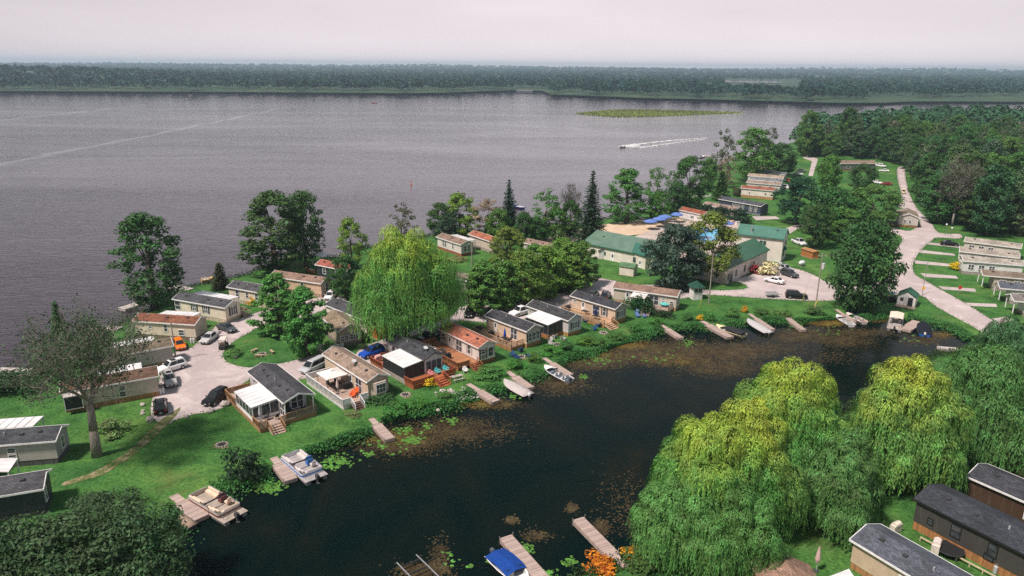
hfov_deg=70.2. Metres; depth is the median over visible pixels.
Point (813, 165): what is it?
path
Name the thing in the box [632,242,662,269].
resort annex
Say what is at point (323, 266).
park home
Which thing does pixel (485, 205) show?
thin tree
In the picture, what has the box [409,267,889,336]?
service road
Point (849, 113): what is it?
tall tree
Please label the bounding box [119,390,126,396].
window
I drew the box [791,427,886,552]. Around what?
willow tree
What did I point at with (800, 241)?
pickup
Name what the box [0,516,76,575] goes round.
shade tree
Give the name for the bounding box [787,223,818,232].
path
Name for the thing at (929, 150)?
broadleaf tree
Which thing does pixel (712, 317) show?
shrub
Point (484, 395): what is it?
dock
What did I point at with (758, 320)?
dock
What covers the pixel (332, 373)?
gazebo canopy
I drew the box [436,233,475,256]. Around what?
park home
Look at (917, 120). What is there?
broadleaf tree
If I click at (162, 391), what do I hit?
propane tanks
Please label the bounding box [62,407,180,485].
footpath
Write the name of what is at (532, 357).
shrub
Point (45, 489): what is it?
window
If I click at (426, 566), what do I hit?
lift
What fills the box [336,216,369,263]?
broadleaf tree
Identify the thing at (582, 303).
door
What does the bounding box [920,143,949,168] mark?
thin tree
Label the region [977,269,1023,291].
park home
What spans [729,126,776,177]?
broadleaf tree
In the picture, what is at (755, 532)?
willow tree
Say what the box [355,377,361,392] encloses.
glass door
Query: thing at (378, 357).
barbecue grill
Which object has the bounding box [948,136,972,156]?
broadleaf tree
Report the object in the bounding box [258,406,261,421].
closed parasol
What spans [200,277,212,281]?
pedal boat
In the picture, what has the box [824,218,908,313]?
round tree
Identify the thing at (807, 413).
willow tree
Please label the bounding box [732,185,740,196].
shrub
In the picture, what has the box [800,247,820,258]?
lattice shed
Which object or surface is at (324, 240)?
thin tree
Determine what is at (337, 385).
closed parasol
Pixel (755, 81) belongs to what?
distant water
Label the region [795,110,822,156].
tall tree
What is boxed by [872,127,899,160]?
tall tree
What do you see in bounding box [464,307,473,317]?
hatchback
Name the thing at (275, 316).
maple tree
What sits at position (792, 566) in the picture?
gazebo
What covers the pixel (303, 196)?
broadleaf tree
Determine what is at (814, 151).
tall tree
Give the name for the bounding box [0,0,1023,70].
sky
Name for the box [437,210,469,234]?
round tree
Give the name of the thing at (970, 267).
window
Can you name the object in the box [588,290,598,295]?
sedan
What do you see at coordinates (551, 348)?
shrub
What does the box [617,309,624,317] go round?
window
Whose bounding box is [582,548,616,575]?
flower shrub
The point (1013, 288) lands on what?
park home
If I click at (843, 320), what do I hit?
rowing boat
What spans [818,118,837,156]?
thin tree
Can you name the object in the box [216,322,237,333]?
sedan
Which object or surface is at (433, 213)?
broadleaf tree
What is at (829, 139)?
broadleaf tree
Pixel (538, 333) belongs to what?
window
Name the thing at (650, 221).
open parasol
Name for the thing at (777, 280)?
sedan
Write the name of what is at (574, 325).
window
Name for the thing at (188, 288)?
dock
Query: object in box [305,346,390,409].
park home
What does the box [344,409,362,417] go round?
shrub
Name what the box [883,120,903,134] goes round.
thin tree
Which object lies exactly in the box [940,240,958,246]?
sedan
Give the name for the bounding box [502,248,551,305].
broadleaf tree
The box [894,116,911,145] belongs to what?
broadleaf tree
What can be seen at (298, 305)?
maple tree
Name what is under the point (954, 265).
flower shrub
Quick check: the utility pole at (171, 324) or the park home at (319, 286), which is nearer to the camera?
the utility pole at (171, 324)
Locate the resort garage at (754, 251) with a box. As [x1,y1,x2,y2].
[695,238,769,283]
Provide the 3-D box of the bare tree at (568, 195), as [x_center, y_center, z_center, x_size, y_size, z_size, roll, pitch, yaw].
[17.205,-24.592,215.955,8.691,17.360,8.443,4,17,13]
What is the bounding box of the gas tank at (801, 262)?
[799,260,804,265]
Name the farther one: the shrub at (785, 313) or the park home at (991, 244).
the park home at (991, 244)
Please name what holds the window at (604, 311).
in the park home at (610, 313)
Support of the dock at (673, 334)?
in the canal water at (360, 518)
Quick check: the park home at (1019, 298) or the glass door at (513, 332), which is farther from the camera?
the park home at (1019, 298)
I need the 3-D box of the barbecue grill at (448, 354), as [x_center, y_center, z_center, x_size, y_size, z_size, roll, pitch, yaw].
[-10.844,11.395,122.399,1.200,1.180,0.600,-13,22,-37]
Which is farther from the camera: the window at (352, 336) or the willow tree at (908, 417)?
the window at (352, 336)
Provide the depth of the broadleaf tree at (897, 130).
388.26 m
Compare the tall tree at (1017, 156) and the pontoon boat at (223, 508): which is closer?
the pontoon boat at (223, 508)
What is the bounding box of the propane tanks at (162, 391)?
[159,387,164,394]
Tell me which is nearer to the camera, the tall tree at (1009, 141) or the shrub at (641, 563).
the shrub at (641, 563)
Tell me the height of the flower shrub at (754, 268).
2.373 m
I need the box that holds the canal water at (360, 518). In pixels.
[152,319,971,575]
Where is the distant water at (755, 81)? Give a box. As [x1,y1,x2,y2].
[725,80,781,82]
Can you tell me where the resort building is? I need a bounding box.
[736,223,789,261]
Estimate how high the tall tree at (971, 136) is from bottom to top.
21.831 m
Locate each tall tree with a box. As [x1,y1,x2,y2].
[106,211,185,308]
[233,189,310,272]
[601,168,652,223]
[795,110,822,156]
[804,124,825,155]
[833,118,858,153]
[836,106,861,154]
[850,132,872,158]
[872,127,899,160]
[889,130,922,165]
[895,113,913,123]
[904,136,926,172]
[916,134,944,171]
[917,135,951,189]
[918,162,968,220]
[920,173,963,223]
[924,123,948,134]
[924,129,947,141]
[941,151,1004,224]
[947,120,966,133]
[947,125,980,144]
[948,114,966,133]
[949,125,975,146]
[953,132,982,149]
[958,187,1013,232]
[970,152,1013,186]
[981,182,1019,225]
[986,136,1008,152]
[991,136,1022,163]
[1003,152,1023,173]
[1005,167,1023,232]
[1006,156,1023,171]
[1009,121,1022,127]
[1009,136,1023,149]
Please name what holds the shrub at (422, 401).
on the ground at (180, 456)
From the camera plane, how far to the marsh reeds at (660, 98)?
1197.03 m
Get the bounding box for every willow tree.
[345,224,469,345]
[625,476,723,575]
[633,410,793,560]
[679,475,790,575]
[703,396,811,543]
[728,356,862,528]
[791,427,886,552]
[844,353,978,498]
[931,342,1023,476]
[966,314,1023,373]
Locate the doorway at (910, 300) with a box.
[907,298,912,305]
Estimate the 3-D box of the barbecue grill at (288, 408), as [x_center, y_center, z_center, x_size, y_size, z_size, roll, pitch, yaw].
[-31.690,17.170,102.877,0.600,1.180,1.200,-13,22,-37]
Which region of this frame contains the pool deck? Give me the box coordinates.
[634,221,738,258]
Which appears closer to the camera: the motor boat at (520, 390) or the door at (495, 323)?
the motor boat at (520, 390)
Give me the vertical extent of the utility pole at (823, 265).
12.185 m
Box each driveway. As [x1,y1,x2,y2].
[356,338,387,362]
[914,260,950,266]
[919,250,954,255]
[921,273,957,278]
[929,242,958,247]
[938,286,975,291]
[963,303,996,306]
[993,317,1011,322]
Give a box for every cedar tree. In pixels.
[49,301,66,337]
[209,262,230,291]
[710,170,730,201]
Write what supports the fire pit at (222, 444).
on the ground at (180, 456)
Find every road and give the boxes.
[151,295,345,422]
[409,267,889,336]
[885,167,994,331]
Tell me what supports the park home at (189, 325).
on the ground at (180, 456)
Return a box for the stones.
[434,386,479,401]
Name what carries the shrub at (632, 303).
on the ground at (180, 456)
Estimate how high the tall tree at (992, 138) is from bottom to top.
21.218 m
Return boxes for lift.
[396,554,438,575]
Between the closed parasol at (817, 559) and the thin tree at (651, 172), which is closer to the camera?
the closed parasol at (817, 559)
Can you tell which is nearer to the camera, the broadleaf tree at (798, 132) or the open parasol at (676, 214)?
the open parasol at (676, 214)
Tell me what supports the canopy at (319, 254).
on the ground at (180, 456)
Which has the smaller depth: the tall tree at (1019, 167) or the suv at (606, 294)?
the suv at (606, 294)
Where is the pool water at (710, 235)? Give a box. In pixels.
[697,229,717,241]
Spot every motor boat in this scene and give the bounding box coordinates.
[484,547,528,575]
[503,378,533,398]
[513,204,524,208]
[544,365,573,383]
[716,324,746,337]
[747,318,773,335]
[916,320,931,336]
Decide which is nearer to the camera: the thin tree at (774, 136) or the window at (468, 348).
the window at (468, 348)
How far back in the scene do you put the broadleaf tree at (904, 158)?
354.38 m
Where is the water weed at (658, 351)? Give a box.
[342,324,961,575]
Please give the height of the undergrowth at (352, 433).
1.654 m
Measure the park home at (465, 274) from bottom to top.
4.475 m
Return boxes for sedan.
[199,331,219,343]
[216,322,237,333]
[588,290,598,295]
[764,276,785,284]
[880,182,892,185]
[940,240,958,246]
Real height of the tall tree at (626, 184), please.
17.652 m
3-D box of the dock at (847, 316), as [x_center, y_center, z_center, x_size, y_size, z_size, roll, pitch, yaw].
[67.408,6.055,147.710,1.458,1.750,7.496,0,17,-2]
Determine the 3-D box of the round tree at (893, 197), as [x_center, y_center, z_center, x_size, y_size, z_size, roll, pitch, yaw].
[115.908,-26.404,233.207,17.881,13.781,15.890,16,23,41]
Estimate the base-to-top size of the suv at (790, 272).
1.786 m
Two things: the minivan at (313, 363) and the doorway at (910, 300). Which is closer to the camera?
the minivan at (313, 363)
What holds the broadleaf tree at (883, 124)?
on the ground at (180, 456)
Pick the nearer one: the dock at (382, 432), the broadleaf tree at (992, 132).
the dock at (382, 432)
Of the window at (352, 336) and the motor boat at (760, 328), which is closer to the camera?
the window at (352, 336)
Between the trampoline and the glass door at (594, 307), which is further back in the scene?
the glass door at (594, 307)
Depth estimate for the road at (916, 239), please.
177.53 m
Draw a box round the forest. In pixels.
[0,62,1023,99]
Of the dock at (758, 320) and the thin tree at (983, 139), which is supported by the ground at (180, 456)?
the thin tree at (983, 139)
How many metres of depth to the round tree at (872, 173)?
293.90 m
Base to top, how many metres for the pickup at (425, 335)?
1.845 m
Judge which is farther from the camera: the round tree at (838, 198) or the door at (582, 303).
the round tree at (838, 198)
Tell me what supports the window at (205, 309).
in the park home at (217, 307)
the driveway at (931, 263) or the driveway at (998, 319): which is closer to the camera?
the driveway at (998, 319)
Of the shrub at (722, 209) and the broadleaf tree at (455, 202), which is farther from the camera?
the shrub at (722, 209)
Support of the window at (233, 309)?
in the park home at (217, 307)
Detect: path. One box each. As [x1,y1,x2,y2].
[752,216,779,219]
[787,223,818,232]
[803,155,817,175]
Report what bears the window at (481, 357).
in the park home at (466, 347)
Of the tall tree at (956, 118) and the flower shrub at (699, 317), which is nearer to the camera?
the flower shrub at (699, 317)
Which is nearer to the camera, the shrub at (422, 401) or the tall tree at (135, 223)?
the shrub at (422, 401)
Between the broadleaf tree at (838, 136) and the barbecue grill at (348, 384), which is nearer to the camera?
the barbecue grill at (348, 384)
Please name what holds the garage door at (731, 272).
in the resort garage at (754, 251)
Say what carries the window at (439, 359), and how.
in the park home at (410, 362)
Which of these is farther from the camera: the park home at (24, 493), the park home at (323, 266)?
the park home at (323, 266)
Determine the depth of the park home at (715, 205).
242.85 m
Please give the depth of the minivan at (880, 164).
372.56 m
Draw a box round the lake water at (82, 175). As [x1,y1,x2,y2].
[0,91,1023,382]
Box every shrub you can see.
[0,368,43,395]
[97,417,131,441]
[218,446,264,481]
[223,347,242,356]
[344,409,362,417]
[355,343,368,348]
[364,389,395,404]
[381,399,409,416]
[387,386,400,396]
[400,397,423,414]
[414,395,433,408]
[423,377,437,385]
[435,391,456,403]
[446,255,468,261]
[469,365,500,379]
[484,365,507,375]
[504,358,528,368]
[527,352,541,362]
[539,344,562,356]
[557,340,579,349]
[573,334,599,345]
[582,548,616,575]
[591,337,609,345]
[604,330,626,340]
[619,546,647,561]
[621,545,668,575]
[622,294,652,308]
[627,322,642,332]
[633,298,656,314]
[647,316,665,324]
[652,309,675,318]
[681,313,696,319]
[688,202,719,211]
[696,314,703,319]
[702,311,716,320]
[706,206,734,215]
[722,208,752,221]
[724,307,739,316]
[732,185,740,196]
[740,305,747,311]
[749,264,759,273]
[753,308,774,315]
[754,261,780,273]
[772,308,791,316]
[802,305,828,314]
[948,261,958,269]
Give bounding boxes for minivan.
[299,355,324,373]
[876,163,886,166]
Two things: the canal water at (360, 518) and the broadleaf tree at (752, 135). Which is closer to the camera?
the canal water at (360, 518)
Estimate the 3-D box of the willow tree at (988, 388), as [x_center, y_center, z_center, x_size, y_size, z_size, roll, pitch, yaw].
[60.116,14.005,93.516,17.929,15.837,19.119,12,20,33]
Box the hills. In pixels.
[0,63,1023,102]
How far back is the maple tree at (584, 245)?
163.02 m
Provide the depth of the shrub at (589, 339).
130.82 m
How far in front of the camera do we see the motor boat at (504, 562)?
72.67 m
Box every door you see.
[279,402,284,417]
[290,395,303,408]
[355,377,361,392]
[448,335,450,346]
[456,339,461,352]
[494,321,496,331]
[510,327,516,340]
[581,301,584,309]
[592,304,599,315]
[649,295,658,305]
[728,270,732,283]
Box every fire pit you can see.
[212,441,228,448]
[400,392,411,397]
[515,354,526,359]
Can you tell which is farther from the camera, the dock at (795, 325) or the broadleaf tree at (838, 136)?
the broadleaf tree at (838, 136)
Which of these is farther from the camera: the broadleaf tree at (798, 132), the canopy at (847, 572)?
the broadleaf tree at (798, 132)
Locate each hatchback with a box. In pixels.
[172,336,186,350]
[324,289,336,299]
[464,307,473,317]
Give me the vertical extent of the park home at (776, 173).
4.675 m
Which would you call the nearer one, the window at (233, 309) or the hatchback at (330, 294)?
the window at (233, 309)
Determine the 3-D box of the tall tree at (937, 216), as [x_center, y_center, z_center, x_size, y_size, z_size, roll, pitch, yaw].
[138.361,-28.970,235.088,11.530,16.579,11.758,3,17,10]
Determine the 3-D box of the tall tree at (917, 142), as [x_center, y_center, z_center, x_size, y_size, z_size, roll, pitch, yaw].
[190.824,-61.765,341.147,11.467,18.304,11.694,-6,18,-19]
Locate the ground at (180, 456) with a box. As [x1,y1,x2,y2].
[0,142,1023,575]
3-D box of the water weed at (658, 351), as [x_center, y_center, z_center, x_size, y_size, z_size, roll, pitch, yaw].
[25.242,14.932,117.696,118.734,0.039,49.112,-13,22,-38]
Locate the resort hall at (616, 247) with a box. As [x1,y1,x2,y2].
[585,230,678,262]
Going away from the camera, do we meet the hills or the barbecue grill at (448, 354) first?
the barbecue grill at (448, 354)
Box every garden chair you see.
[349,389,355,397]
[434,367,440,374]
[462,366,467,373]
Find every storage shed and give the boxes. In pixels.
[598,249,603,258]
[618,262,638,276]
[895,287,919,309]
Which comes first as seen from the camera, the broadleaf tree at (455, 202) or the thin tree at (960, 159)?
the broadleaf tree at (455, 202)
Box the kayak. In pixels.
[305,267,315,273]
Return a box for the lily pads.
[247,324,927,575]
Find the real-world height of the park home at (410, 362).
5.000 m
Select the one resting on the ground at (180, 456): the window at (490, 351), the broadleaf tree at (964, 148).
the broadleaf tree at (964, 148)
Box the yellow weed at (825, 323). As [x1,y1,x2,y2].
[356,319,954,447]
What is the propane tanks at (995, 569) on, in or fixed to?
on the ground at (180, 456)
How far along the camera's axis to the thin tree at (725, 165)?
301.24 m
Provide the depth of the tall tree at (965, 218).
221.90 m
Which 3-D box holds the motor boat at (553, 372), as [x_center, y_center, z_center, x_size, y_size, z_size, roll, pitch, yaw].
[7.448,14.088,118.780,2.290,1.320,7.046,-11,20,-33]
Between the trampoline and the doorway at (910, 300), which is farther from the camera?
the doorway at (910, 300)
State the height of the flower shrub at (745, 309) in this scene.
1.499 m
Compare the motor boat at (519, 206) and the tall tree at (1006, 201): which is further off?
the motor boat at (519, 206)
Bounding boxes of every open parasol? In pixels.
[644,219,656,223]
[653,217,665,220]
[658,214,671,224]
[670,212,682,217]
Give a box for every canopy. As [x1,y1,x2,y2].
[0,458,19,474]
[312,252,328,261]
[316,367,347,385]
[831,569,852,575]
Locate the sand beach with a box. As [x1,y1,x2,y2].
[541,217,682,242]
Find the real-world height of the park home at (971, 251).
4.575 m
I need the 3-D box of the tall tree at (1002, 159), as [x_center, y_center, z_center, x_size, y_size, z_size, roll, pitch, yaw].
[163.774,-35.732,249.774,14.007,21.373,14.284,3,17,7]
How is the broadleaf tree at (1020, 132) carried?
on the ground at (180, 456)
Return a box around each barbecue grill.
[285,405,290,414]
[343,381,352,388]
[374,354,381,360]
[444,352,450,358]
[890,520,902,532]
[930,537,941,554]
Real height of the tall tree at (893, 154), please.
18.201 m
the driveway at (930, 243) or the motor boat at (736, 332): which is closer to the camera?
the motor boat at (736, 332)
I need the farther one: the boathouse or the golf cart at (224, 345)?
the boathouse
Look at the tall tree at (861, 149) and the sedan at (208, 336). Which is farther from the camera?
the tall tree at (861, 149)
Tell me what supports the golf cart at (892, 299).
on the ground at (180, 456)
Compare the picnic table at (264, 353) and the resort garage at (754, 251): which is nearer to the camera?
the picnic table at (264, 353)
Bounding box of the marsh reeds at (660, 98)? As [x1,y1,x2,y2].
[0,90,1023,104]
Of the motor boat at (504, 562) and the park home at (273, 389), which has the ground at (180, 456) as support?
the park home at (273, 389)
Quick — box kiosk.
[687,281,705,299]
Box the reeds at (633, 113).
[576,109,742,116]
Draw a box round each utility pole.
[166,322,176,357]
[708,253,716,302]
[815,253,824,307]
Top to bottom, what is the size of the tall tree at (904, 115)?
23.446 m
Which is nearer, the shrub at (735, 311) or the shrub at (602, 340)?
the shrub at (602, 340)
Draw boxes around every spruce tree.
[496,180,518,240]
[570,170,606,244]
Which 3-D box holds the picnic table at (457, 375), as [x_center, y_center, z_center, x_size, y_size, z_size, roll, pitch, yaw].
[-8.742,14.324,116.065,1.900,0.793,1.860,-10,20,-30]
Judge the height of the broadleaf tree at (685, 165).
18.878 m
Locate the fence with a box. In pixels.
[919,536,994,575]
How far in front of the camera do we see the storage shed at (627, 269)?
174.74 m
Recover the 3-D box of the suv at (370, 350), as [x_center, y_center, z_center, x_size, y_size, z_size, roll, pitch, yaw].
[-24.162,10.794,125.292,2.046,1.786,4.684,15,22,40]
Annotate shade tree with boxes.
[0,492,156,575]
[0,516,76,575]
[56,485,144,550]
[70,500,196,575]
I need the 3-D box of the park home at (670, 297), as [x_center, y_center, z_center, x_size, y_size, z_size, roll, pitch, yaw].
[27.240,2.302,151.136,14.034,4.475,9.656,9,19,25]
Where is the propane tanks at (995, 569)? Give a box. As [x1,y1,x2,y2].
[992,564,998,574]
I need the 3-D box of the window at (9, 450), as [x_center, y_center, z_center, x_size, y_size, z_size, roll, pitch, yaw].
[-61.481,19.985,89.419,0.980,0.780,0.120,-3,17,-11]
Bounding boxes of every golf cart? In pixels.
[218,336,228,349]
[886,292,896,302]
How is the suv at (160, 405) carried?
on the gravel road at (204, 372)
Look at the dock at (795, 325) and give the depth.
142.09 m
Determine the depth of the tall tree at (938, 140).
282.95 m
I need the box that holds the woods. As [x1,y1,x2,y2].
[788,103,1023,140]
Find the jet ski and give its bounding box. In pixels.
[178,514,196,530]
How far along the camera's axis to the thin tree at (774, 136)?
392.70 m
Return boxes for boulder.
[146,416,153,421]
[205,407,214,412]
[219,400,229,406]
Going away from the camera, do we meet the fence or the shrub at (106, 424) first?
the fence
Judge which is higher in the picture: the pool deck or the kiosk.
the pool deck
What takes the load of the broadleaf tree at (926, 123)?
on the ground at (180, 456)
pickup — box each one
[416,329,439,343]
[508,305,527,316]
[791,238,806,245]
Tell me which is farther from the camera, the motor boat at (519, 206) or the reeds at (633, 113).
the reeds at (633, 113)
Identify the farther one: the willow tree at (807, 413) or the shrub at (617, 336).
the shrub at (617, 336)
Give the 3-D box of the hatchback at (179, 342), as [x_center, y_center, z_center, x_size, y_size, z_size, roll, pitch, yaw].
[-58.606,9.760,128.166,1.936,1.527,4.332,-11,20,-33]
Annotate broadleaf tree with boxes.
[278,189,325,265]
[323,255,360,298]
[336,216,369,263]
[425,202,456,235]
[446,191,481,236]
[485,259,528,310]
[488,226,526,260]
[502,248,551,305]
[516,243,551,293]
[526,243,573,299]
[542,206,574,239]
[549,236,575,276]
[664,155,714,207]
[685,210,743,275]
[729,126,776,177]
[770,176,827,224]
[792,127,805,150]
[796,202,837,247]
[816,130,841,154]
[819,133,843,156]
[827,207,867,236]
[841,124,866,155]
[859,126,874,156]
[864,117,891,158]
[880,127,902,161]
[886,115,896,136]
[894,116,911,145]
[895,124,927,164]
[898,139,919,170]
[907,152,920,174]
[907,153,951,202]
[914,118,921,128]
[916,131,951,151]
[918,120,933,136]
[919,136,951,176]
[946,143,977,167]
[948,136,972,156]
[969,161,1023,236]
[976,119,1003,143]
[979,138,1009,164]
[981,127,999,144]
[999,114,1013,131]
[1001,128,1019,141]
[1014,128,1023,137]
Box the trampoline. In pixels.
[939,540,964,561]
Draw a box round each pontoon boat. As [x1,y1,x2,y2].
[186,486,247,525]
[280,449,327,485]
[887,311,903,332]
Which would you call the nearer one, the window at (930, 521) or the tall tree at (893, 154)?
the window at (930, 521)
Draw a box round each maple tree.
[245,272,299,336]
[280,285,335,356]
[464,259,507,314]
[476,256,515,300]
[551,241,593,292]
[571,240,601,285]
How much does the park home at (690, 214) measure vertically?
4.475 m
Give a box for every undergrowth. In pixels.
[0,165,717,394]
[136,312,976,553]
[552,343,970,575]
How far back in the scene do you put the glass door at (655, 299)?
150.93 m
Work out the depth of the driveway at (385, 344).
128.77 m
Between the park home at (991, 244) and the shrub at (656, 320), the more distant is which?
the park home at (991, 244)
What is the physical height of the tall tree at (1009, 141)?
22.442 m
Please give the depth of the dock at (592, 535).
77.12 m
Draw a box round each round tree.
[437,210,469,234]
[484,208,512,239]
[512,211,537,243]
[525,217,549,240]
[562,199,581,237]
[638,222,708,291]
[646,190,672,221]
[663,181,691,212]
[696,157,717,187]
[761,142,798,174]
[797,186,871,236]
[815,154,842,191]
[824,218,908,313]
[846,163,879,190]
[848,183,906,223]
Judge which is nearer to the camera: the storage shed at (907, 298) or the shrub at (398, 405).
the shrub at (398, 405)
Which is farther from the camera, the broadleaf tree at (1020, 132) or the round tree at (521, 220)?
the broadleaf tree at (1020, 132)
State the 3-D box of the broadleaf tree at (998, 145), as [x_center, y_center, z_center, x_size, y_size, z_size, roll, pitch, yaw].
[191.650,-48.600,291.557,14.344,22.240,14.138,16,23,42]
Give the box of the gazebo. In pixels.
[751,554,816,575]
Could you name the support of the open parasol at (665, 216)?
on the sand beach
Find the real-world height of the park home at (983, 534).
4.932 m
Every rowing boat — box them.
[836,314,855,326]
[846,312,868,324]
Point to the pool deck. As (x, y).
(652, 234)
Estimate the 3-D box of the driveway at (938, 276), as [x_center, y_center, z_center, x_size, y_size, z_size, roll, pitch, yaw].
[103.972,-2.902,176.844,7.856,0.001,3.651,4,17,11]
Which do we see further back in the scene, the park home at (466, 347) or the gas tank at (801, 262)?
the gas tank at (801, 262)
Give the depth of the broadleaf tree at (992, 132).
364.74 m
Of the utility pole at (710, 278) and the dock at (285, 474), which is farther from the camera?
the utility pole at (710, 278)
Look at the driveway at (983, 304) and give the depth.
155.61 m
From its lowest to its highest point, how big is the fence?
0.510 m
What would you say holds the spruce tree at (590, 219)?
on the ground at (180, 456)
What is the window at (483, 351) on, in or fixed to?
in the park home at (466, 347)
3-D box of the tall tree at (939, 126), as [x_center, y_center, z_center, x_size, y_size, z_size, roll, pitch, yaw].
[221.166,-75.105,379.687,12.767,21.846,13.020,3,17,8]
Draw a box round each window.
[6,448,15,453]
[8,454,16,457]
[44,484,48,501]
[60,434,65,448]
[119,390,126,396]
[163,324,167,331]
[174,301,180,309]
[178,329,184,335]
[191,304,197,310]
[202,305,209,313]
[229,305,236,315]
[350,332,358,339]
[426,361,430,371]
[432,359,435,369]
[437,358,440,367]
[440,332,445,340]
[466,344,471,354]
[479,348,486,354]
[479,354,486,359]
[486,346,494,356]
[526,332,532,341]
[536,330,540,338]
[571,321,578,328]
[601,306,607,316]
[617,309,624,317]
[926,517,933,525]
[949,523,961,540]
[968,264,974,269]
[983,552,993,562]
[986,542,998,559]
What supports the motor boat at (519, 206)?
on the lake water at (82, 175)
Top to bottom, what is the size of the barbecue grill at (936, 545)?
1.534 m
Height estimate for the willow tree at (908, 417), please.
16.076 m
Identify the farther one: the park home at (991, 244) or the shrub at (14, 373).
the park home at (991, 244)
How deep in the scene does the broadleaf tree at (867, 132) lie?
414.86 m
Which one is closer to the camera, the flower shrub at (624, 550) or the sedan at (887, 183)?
the flower shrub at (624, 550)
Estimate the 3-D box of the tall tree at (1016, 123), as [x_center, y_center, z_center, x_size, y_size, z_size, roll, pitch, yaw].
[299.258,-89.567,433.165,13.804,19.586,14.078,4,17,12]
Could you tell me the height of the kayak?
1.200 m
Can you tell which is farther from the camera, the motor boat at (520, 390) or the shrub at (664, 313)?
the shrub at (664, 313)
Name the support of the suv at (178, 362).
on the gravel road at (204, 372)
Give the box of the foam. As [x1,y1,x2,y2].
[621,137,705,147]
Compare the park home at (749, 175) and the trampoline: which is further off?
the park home at (749, 175)
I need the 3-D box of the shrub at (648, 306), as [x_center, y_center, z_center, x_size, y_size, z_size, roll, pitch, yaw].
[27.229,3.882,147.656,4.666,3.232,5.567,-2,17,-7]
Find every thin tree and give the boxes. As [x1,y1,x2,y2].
[315,232,325,258]
[389,201,417,237]
[459,277,477,310]
[464,199,500,232]
[532,187,564,239]
[645,167,670,213]
[710,129,736,179]
[718,154,736,186]
[760,127,778,151]
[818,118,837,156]
[853,112,863,130]
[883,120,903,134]
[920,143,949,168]
[948,152,971,174]
[977,127,990,144]
[997,174,1023,236]
[1004,115,1014,129]
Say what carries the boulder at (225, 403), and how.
on the ground at (180, 456)
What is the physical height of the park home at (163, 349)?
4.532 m
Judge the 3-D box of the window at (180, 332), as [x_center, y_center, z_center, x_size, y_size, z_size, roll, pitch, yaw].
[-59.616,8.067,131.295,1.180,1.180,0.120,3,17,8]
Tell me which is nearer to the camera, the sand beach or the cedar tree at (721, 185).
the sand beach
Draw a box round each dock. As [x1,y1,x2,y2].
[0,367,30,375]
[118,302,142,311]
[168,285,194,290]
[169,493,209,522]
[270,456,297,484]
[368,418,394,443]
[466,383,499,405]
[499,534,548,575]
[506,371,533,389]
[542,357,573,377]
[572,515,627,567]
[662,325,683,339]
[700,321,733,339]
[748,314,774,331]
[781,313,806,331]
[834,309,856,323]
[899,320,919,332]
[936,346,960,351]
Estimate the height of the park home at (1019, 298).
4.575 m
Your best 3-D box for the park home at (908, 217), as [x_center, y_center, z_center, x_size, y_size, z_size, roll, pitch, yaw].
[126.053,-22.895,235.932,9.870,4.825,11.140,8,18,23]
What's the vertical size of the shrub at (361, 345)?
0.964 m
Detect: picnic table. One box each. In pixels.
[257,352,268,356]
[449,374,464,382]
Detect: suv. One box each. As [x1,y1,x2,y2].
[152,398,168,414]
[158,356,186,373]
[161,368,177,387]
[201,385,227,406]
[358,343,384,358]
[600,290,610,298]
[776,262,793,269]
[780,267,798,277]
[785,289,807,299]
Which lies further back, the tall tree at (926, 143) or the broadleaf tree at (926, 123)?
the broadleaf tree at (926, 123)
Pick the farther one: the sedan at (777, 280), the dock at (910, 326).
the sedan at (777, 280)
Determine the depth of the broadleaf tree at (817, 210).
200.42 m
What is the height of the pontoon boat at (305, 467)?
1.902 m
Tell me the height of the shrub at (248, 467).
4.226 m
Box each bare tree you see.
[0,290,159,458]
[560,181,583,221]
[931,155,987,225]
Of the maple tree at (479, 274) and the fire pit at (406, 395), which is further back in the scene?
the maple tree at (479, 274)
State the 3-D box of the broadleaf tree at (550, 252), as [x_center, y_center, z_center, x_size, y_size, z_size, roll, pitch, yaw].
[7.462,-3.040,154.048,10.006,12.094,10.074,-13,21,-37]
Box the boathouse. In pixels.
[516,89,534,92]
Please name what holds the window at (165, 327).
in the park home at (189, 325)
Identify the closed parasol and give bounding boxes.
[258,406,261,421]
[336,379,339,393]
[813,546,820,572]
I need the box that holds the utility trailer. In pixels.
[765,291,782,297]
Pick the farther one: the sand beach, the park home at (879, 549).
the sand beach
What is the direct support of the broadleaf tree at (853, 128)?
on the ground at (180, 456)
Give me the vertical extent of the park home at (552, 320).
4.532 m
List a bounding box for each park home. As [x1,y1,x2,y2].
[0,416,69,466]
[0,468,52,521]
[59,362,158,412]
[111,336,173,367]
[132,310,208,340]
[172,290,251,322]
[225,362,316,435]
[226,280,281,307]
[272,270,333,297]
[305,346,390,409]
[314,259,358,280]
[314,309,362,353]
[326,298,370,336]
[370,332,455,389]
[420,322,497,371]
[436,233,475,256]
[444,272,476,292]
[468,230,504,253]
[472,309,542,350]
[524,238,560,254]
[525,299,583,338]
[561,290,628,329]
[612,281,682,316]
[678,207,709,223]
[703,201,743,217]
[718,196,768,215]
[741,185,775,199]
[746,180,782,191]
[747,173,784,183]
[749,177,784,187]
[755,170,787,181]
[836,160,876,170]
[849,523,972,575]
[887,208,919,227]
[912,483,1023,575]
[958,246,1019,261]
[958,255,1023,275]
[964,237,1022,252]
[965,463,1023,521]
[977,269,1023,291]
[993,281,1023,304]
[993,453,1023,477]
[1004,293,1023,316]

